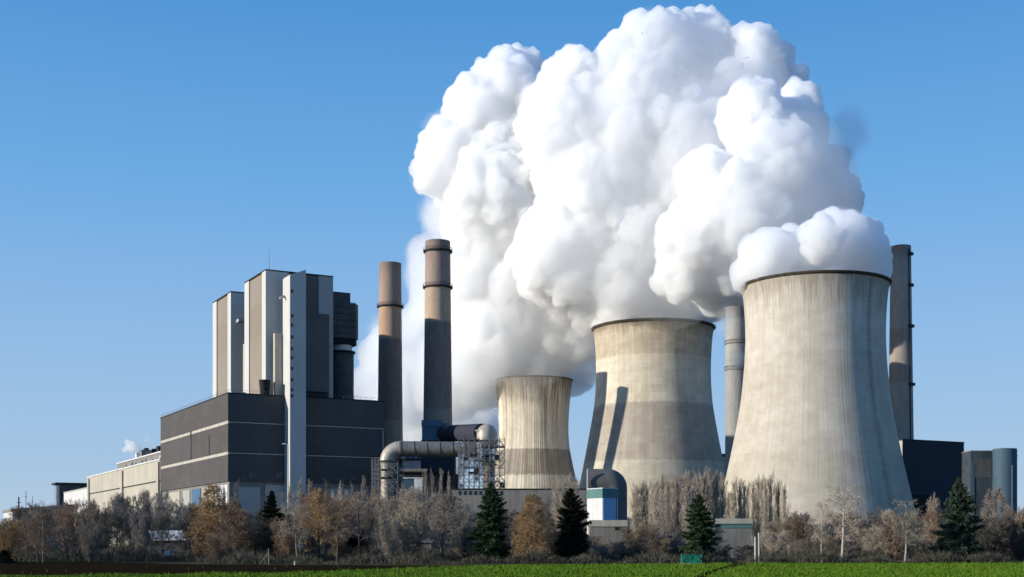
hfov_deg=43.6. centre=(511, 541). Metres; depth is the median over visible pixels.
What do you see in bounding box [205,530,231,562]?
bare bush
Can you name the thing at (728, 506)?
poplar tree
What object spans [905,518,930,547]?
bare tree
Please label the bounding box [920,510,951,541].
bare bush
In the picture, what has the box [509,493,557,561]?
larch tree
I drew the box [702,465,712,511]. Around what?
poplar tree
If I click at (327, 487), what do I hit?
poplar tree
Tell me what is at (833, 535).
bare tree
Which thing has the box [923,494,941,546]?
bare tree
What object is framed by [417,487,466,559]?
bare tree
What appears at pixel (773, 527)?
bare tree
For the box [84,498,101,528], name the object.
bare tree
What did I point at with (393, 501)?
bare bush
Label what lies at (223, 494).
poplar tree
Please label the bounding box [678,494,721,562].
spruce tree
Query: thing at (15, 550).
bare tree
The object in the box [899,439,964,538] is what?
navy hall
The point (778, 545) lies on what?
bare bush
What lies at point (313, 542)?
bare bush
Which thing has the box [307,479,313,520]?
poplar tree
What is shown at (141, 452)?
roof unit
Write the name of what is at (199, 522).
bare bush
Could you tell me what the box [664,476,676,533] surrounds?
poplar tree
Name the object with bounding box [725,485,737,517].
poplar tree
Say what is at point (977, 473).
weathered silo
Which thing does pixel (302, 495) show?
bare tree
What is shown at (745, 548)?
bare tree
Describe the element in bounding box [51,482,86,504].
end block
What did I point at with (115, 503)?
bare tree
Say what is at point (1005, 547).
bare bush
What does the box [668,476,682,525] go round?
poplar tree
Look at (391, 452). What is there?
flue duct
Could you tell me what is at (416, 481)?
container cabin
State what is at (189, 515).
bare tree
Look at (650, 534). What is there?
bare bush
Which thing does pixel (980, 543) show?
bare tree
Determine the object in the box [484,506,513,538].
bare bush
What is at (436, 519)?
bare tree
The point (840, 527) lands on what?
bare tree
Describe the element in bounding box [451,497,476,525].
bare tree
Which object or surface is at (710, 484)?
poplar tree
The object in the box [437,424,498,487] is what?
crossover duct
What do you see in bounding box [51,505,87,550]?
bare bush
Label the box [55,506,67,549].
bare tree
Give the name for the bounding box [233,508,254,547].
bare tree
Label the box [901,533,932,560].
bare bush
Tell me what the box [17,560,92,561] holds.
grass verge
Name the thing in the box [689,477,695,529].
poplar tree
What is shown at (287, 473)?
lamp post
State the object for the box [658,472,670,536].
poplar tree
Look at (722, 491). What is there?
poplar tree
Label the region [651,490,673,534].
poplar tree
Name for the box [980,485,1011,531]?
bare tree
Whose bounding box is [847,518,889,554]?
bare bush
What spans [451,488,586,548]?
grey plant wall
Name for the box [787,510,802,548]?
bare tree
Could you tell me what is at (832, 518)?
bare bush
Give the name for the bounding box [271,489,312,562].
birch tree
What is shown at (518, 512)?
bare tree
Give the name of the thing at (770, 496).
poplar tree
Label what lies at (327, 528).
bare tree
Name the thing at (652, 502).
poplar tree
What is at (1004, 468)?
rounded silo
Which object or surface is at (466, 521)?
bare bush
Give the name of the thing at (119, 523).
bare tree
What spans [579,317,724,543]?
cooling tower
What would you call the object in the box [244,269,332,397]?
boiler tower
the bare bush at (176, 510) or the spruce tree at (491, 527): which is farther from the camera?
the bare bush at (176, 510)
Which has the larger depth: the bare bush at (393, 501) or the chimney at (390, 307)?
the chimney at (390, 307)
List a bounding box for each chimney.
[377,261,403,497]
[423,239,452,424]
[724,306,744,475]
[889,244,914,438]
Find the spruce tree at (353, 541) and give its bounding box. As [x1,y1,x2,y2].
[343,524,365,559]
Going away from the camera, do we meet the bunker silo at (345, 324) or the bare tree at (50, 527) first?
the bare tree at (50, 527)
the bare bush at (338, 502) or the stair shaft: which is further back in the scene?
the stair shaft
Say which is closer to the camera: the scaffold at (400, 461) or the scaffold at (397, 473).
the scaffold at (397, 473)
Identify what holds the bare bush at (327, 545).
on the ground
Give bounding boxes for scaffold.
[371,458,379,547]
[377,462,399,547]
[395,458,403,506]
[458,438,504,487]
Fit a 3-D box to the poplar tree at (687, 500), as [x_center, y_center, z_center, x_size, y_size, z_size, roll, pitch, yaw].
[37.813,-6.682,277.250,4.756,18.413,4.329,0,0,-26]
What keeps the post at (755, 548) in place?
on the crop field
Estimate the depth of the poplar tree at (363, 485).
299.73 m
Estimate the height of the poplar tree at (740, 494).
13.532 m
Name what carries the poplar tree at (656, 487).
on the ground
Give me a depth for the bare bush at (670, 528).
167.82 m
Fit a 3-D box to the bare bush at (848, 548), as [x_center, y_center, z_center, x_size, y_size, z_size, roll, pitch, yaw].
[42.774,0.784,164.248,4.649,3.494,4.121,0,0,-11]
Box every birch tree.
[17,516,43,562]
[19,514,55,562]
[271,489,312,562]
[320,499,366,561]
[336,489,380,562]
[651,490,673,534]
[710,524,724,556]
[809,499,832,561]
[818,484,871,562]
[889,499,933,560]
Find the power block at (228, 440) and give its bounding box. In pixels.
[160,379,383,547]
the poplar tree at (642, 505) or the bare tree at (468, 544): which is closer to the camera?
the bare tree at (468, 544)
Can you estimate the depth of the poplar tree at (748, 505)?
222.81 m
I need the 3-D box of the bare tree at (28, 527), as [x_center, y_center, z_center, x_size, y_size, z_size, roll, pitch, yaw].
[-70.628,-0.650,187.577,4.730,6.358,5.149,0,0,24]
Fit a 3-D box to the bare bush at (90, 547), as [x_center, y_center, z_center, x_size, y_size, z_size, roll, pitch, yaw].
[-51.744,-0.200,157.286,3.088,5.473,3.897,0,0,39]
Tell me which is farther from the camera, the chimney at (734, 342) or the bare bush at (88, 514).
the chimney at (734, 342)
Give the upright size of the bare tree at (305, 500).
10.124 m
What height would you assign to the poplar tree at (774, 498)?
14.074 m
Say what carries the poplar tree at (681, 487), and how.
on the ground
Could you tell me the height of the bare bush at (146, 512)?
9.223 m
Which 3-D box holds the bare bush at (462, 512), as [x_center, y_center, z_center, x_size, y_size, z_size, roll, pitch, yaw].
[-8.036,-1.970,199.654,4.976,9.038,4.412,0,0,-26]
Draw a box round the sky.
[0,0,1023,524]
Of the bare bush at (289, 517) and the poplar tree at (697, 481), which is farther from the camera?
the poplar tree at (697, 481)
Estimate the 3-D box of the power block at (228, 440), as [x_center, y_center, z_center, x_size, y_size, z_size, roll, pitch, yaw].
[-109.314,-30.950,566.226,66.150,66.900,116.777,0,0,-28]
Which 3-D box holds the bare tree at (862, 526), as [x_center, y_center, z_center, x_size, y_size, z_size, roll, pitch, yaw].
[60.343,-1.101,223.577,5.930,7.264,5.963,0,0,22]
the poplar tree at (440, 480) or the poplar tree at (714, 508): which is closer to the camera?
the poplar tree at (714, 508)
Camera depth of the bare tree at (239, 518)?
157.65 m
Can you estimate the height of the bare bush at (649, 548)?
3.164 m
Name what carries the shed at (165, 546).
on the ground
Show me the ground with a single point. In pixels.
(329, 554)
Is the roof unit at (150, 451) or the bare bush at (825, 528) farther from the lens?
the roof unit at (150, 451)
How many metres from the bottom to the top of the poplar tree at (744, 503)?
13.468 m
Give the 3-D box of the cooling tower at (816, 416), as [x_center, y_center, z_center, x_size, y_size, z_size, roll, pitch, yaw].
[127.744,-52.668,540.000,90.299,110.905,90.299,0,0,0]
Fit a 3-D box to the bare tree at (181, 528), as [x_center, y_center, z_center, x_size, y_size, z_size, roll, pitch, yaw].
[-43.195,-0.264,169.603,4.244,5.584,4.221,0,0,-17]
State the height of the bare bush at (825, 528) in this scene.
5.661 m
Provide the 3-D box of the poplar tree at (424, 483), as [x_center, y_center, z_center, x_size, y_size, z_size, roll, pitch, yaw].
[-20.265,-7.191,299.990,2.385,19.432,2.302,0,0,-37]
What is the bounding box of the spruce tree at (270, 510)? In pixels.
[255,490,293,553]
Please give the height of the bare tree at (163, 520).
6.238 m
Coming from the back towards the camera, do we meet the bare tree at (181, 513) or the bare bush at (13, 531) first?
the bare tree at (181, 513)
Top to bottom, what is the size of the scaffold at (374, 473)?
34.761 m
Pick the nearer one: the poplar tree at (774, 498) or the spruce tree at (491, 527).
the spruce tree at (491, 527)
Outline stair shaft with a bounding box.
[273,270,305,547]
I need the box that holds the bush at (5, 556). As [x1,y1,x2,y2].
[0,550,18,562]
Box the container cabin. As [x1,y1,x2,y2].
[403,477,422,530]
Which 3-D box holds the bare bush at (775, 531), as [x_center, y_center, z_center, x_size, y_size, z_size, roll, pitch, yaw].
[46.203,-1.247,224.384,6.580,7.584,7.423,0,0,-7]
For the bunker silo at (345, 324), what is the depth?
547.74 m
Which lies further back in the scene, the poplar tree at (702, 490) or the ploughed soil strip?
the poplar tree at (702, 490)
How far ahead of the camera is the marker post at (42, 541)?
149.97 m
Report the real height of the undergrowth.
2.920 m
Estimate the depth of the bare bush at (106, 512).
197.77 m
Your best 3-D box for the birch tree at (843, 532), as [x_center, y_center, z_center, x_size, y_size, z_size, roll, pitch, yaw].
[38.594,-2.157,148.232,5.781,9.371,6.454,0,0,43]
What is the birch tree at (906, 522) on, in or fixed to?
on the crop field
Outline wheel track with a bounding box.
[697,562,744,576]
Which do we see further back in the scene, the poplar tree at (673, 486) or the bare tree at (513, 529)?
the poplar tree at (673, 486)
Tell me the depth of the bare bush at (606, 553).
156.55 m
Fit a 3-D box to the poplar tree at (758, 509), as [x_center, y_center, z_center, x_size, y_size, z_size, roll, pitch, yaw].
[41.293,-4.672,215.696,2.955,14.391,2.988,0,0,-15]
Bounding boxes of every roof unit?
[139,448,148,456]
[145,449,155,454]
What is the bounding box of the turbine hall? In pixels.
[87,451,161,546]
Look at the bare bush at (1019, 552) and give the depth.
154.63 m
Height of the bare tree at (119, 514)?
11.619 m
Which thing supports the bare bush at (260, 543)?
on the ground
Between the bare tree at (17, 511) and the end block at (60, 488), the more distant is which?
the end block at (60, 488)
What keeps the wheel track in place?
on the crop field
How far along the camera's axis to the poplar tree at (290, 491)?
299.82 m
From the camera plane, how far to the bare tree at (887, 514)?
224.30 m
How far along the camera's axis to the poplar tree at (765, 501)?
214.26 m
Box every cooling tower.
[494,375,576,487]
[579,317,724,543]
[720,270,916,547]
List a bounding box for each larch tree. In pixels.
[184,483,237,557]
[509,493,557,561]
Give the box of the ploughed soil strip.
[0,562,459,575]
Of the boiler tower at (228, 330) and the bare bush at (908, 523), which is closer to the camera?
the bare bush at (908, 523)
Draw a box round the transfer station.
[587,488,618,533]
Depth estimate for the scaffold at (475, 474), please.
489.91 m
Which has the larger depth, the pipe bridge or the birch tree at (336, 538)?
the pipe bridge
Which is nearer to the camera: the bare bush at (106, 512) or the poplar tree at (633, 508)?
the bare bush at (106, 512)
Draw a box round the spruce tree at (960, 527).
[925,477,986,562]
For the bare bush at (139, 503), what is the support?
on the ground
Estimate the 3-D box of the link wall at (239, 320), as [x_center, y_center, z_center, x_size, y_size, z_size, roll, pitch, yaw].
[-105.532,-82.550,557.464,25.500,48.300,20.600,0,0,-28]
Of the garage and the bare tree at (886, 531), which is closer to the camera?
the bare tree at (886, 531)
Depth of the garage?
195.00 m
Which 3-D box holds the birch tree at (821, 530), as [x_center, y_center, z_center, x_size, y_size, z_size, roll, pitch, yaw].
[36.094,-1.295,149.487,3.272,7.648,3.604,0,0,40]
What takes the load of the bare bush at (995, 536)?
on the ground
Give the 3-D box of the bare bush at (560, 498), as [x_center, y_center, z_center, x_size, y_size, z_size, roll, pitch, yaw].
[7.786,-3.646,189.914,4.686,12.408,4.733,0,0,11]
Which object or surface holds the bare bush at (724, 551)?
on the ground
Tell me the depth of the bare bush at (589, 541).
159.46 m
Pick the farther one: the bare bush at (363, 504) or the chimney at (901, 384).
the chimney at (901, 384)
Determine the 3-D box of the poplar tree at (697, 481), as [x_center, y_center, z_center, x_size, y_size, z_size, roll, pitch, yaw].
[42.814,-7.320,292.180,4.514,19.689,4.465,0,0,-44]
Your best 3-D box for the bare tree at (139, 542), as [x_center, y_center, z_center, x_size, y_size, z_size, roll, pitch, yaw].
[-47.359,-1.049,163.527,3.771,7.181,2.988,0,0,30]
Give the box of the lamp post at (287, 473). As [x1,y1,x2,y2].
[282,443,288,511]
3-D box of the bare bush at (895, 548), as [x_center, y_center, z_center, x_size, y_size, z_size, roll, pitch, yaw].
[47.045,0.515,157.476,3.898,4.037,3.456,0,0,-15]
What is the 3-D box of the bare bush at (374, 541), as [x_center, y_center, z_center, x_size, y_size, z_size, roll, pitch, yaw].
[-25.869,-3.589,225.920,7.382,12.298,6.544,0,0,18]
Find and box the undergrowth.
[11,542,1023,563]
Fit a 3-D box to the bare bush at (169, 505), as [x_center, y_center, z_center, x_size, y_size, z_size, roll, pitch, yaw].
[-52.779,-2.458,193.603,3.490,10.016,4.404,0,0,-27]
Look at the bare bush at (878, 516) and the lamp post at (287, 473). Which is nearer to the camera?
the bare bush at (878, 516)
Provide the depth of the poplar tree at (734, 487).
215.85 m
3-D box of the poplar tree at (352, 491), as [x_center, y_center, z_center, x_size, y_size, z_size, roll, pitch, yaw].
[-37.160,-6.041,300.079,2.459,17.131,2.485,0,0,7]
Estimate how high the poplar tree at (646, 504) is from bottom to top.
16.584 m
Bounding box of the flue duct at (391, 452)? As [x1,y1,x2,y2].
[380,441,476,508]
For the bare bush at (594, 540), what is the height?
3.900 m
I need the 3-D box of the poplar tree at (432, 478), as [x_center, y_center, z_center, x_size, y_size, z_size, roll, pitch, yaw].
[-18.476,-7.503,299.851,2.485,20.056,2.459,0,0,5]
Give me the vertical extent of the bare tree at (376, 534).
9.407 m
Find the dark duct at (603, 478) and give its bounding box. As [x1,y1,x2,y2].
[586,469,626,519]
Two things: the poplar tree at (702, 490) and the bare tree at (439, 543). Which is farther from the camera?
the poplar tree at (702, 490)
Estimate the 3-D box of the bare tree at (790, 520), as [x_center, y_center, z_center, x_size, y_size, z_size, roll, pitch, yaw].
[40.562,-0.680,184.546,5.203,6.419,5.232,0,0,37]
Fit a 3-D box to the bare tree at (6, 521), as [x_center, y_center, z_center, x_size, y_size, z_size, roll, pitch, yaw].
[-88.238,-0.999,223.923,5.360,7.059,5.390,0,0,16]
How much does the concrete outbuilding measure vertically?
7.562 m
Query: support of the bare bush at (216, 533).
on the ground
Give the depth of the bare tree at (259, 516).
190.94 m
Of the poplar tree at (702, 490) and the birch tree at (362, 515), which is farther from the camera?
the poplar tree at (702, 490)
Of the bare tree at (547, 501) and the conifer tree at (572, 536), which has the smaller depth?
the conifer tree at (572, 536)
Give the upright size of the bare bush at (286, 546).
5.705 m
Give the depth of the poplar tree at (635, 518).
289.19 m
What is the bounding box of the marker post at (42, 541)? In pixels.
[42,521,42,562]
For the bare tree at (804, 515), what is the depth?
226.71 m
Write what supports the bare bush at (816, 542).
on the ground
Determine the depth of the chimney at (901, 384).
645.08 m
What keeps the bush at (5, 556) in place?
on the ploughed soil strip
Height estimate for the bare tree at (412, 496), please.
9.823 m
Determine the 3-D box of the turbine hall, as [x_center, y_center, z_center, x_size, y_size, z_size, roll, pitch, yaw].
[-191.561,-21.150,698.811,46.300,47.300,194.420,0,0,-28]
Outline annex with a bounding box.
[63,487,86,518]
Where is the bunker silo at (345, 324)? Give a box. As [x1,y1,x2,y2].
[333,291,357,397]
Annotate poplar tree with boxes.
[221,484,226,503]
[232,479,239,510]
[289,483,293,521]
[295,474,302,551]
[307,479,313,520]
[324,477,329,495]
[350,479,355,496]
[361,475,365,503]
[421,473,428,515]
[429,469,435,499]
[438,470,443,497]
[446,471,451,533]
[628,485,639,540]
[629,483,648,539]
[638,480,651,528]
[640,482,651,530]
[647,478,663,534]
[647,481,661,525]
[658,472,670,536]
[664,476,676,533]
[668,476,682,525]
[670,474,681,527]
[674,469,691,541]
[678,469,692,541]
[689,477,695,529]
[692,469,700,517]
[696,469,712,517]
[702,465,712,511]
[705,477,720,527]
[709,469,722,517]
[715,472,729,517]
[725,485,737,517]
[725,491,731,517]
[730,476,740,517]
[734,477,745,517]
[741,482,752,517]
[745,480,751,540]
[749,480,759,545]
[751,472,763,546]
[756,473,764,550]
[759,475,769,549]
[766,470,777,533]
[772,480,780,519]
[773,482,791,552]
[774,478,781,532]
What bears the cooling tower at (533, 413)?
on the ground
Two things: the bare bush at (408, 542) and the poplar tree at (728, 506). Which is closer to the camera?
the bare bush at (408, 542)
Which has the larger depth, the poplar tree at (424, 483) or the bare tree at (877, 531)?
the poplar tree at (424, 483)
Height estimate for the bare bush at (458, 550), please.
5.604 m
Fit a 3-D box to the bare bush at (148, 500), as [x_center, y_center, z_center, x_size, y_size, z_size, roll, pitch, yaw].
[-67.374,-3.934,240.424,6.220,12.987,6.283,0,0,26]
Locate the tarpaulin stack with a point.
(690, 558)
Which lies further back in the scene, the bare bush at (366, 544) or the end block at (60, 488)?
the end block at (60, 488)
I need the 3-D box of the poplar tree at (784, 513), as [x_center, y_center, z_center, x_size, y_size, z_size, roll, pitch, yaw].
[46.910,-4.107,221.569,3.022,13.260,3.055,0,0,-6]
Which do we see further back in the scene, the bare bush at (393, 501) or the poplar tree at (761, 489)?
the poplar tree at (761, 489)
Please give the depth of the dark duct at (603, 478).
368.39 m
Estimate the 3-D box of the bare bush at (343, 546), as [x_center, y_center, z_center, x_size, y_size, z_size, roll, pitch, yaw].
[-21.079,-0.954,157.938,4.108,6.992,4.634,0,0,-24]
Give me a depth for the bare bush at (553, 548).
154.47 m
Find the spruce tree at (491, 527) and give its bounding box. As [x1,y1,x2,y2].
[467,483,514,562]
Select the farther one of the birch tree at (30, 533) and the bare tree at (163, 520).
the bare tree at (163, 520)
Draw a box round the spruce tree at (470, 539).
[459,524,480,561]
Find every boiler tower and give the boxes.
[212,291,243,397]
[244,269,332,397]
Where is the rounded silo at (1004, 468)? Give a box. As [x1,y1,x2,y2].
[992,448,1016,523]
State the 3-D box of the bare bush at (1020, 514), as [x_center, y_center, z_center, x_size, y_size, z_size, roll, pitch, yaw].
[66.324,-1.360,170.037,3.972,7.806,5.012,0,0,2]
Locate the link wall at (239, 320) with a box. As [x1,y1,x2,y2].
[236,319,243,391]
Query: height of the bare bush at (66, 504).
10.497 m
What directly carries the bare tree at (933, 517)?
on the ground
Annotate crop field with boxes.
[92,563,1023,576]
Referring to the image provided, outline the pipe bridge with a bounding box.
[394,469,427,496]
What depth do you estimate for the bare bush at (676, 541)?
159.45 m
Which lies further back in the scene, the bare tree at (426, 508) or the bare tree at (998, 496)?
the bare tree at (998, 496)
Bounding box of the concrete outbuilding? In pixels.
[587,520,627,546]
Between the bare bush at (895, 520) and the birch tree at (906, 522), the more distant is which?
the bare bush at (895, 520)
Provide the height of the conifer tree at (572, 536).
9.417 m
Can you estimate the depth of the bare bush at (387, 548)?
154.75 m
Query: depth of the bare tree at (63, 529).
159.03 m
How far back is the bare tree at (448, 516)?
227.36 m
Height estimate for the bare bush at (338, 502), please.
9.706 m
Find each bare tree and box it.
[1,516,16,536]
[5,505,36,534]
[10,535,33,561]
[17,516,40,551]
[21,529,53,554]
[32,508,61,554]
[46,524,80,561]
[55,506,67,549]
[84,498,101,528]
[97,512,134,559]
[104,493,129,544]
[108,492,130,547]
[148,515,178,559]
[168,505,193,541]
[171,519,199,559]
[182,501,200,544]
[183,503,216,546]
[214,505,254,555]
[220,497,243,541]
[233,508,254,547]
[250,510,265,532]
[292,493,320,554]
[293,487,340,560]
[293,492,316,546]
[311,500,333,552]
[371,498,393,541]
[385,484,439,559]
[387,510,425,548]
[415,499,436,540]
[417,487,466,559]
[428,500,450,549]
[430,519,457,553]
[436,493,459,554]
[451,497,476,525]
[465,540,479,554]
[504,519,525,551]
[505,509,519,547]
[730,544,767,555]
[757,521,792,548]
[777,515,809,552]
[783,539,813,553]
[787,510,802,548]
[792,512,814,540]
[808,520,835,544]
[832,519,861,547]
[845,516,870,546]
[856,524,889,552]
[880,509,897,548]
[880,513,900,547]
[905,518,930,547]
[920,509,945,559]
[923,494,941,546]
[974,542,986,554]
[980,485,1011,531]
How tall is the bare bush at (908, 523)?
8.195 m
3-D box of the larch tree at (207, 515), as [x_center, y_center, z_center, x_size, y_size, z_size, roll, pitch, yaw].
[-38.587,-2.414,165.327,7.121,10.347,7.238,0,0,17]
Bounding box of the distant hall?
[3,504,74,545]
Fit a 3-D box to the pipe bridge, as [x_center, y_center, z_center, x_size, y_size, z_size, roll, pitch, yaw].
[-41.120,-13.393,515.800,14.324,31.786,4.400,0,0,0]
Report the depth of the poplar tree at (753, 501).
224.64 m
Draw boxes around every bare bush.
[0,520,22,558]
[1,521,24,546]
[26,501,59,554]
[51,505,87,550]
[62,498,93,553]
[72,504,98,546]
[78,518,104,561]
[90,500,120,551]
[119,490,151,543]
[124,500,153,546]
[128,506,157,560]
[139,487,168,547]
[150,494,175,540]
[159,498,184,540]
[192,503,217,553]
[204,525,232,557]
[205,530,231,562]
[232,519,276,556]
[269,516,303,559]
[276,506,292,529]
[277,501,299,541]
[292,514,326,558]
[318,489,336,554]
[326,495,360,551]
[329,507,356,559]
[331,487,361,520]
[346,490,379,548]
[346,509,378,547]
[350,488,383,547]
[370,492,407,553]
[377,511,400,561]
[397,522,428,560]
[422,491,441,549]
[441,510,478,558]
[450,521,474,555]
[452,501,476,553]
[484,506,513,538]
[500,530,521,554]
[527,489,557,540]
[538,525,559,561]
[550,477,579,531]
[581,538,592,550]
[585,536,602,550]
[591,543,625,561]
[609,540,647,559]
[620,525,659,559]
[634,520,687,559]
[636,537,672,561]
[666,531,687,557]
[708,544,732,560]
[760,530,789,555]
[763,518,791,549]
[791,514,826,549]
[809,521,835,546]
[810,535,837,552]
[826,509,858,548]
[828,536,865,560]
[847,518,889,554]
[856,506,895,550]
[878,531,909,559]
[889,512,917,554]
[897,512,919,551]
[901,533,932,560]
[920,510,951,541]
[970,513,1012,556]
[983,539,1015,556]
[992,503,1023,557]
[1004,518,1023,561]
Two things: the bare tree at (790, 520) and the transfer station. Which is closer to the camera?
the bare tree at (790, 520)
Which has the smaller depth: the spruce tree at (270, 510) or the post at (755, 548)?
the post at (755, 548)
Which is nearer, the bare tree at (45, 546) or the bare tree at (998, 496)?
the bare tree at (45, 546)
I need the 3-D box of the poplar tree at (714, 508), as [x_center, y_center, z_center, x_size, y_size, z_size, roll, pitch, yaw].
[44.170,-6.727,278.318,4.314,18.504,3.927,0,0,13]
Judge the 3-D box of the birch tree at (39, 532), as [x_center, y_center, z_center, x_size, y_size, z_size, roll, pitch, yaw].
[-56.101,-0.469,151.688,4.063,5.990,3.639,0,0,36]
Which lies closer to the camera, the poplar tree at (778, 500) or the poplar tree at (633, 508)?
the poplar tree at (778, 500)
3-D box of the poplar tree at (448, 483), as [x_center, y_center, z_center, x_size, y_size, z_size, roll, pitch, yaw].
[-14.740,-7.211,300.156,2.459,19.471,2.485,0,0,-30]
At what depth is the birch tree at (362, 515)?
151.46 m
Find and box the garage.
[709,518,752,557]
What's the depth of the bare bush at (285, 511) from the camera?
240.82 m
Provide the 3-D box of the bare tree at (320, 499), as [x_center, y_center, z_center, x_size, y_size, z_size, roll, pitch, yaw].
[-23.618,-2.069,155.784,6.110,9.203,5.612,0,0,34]
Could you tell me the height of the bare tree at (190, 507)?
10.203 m
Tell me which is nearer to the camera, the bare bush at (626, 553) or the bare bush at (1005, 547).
the bare bush at (626, 553)
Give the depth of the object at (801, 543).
170.56 m
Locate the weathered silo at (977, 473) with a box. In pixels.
[962,450,991,525]
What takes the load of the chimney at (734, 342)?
on the ground
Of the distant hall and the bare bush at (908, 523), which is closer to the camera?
the bare bush at (908, 523)
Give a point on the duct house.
(436, 465)
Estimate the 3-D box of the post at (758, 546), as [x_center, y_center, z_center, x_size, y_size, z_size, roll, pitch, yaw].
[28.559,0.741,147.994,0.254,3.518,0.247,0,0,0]
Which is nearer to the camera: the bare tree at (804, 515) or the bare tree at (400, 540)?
the bare tree at (400, 540)
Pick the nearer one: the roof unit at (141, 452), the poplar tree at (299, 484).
the poplar tree at (299, 484)
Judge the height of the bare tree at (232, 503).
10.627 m
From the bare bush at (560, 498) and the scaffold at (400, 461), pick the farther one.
the scaffold at (400, 461)
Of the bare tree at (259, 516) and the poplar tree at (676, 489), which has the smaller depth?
the bare tree at (259, 516)
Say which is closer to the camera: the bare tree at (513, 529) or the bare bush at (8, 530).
the bare bush at (8, 530)
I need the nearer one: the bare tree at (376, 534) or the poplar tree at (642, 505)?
the bare tree at (376, 534)
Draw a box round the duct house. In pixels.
[421,420,457,547]
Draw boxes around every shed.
[149,530,190,552]
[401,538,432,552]
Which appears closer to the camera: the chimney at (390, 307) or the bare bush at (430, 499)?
the bare bush at (430, 499)
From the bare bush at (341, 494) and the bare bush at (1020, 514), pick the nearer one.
the bare bush at (1020, 514)
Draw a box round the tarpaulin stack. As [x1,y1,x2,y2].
[680,554,701,563]
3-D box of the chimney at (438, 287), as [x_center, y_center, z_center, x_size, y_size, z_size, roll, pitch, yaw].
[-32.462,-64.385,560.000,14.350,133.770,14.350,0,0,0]
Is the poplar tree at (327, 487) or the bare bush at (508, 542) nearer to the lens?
the bare bush at (508, 542)
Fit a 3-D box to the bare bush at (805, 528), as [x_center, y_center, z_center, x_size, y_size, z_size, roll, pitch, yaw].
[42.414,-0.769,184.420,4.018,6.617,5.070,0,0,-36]
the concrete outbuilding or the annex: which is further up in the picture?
the annex
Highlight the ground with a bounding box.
[23,546,1016,565]
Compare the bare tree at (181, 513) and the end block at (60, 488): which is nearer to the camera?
the bare tree at (181, 513)
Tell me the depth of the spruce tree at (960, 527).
151.31 m
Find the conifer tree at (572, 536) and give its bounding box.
[549,487,591,561]

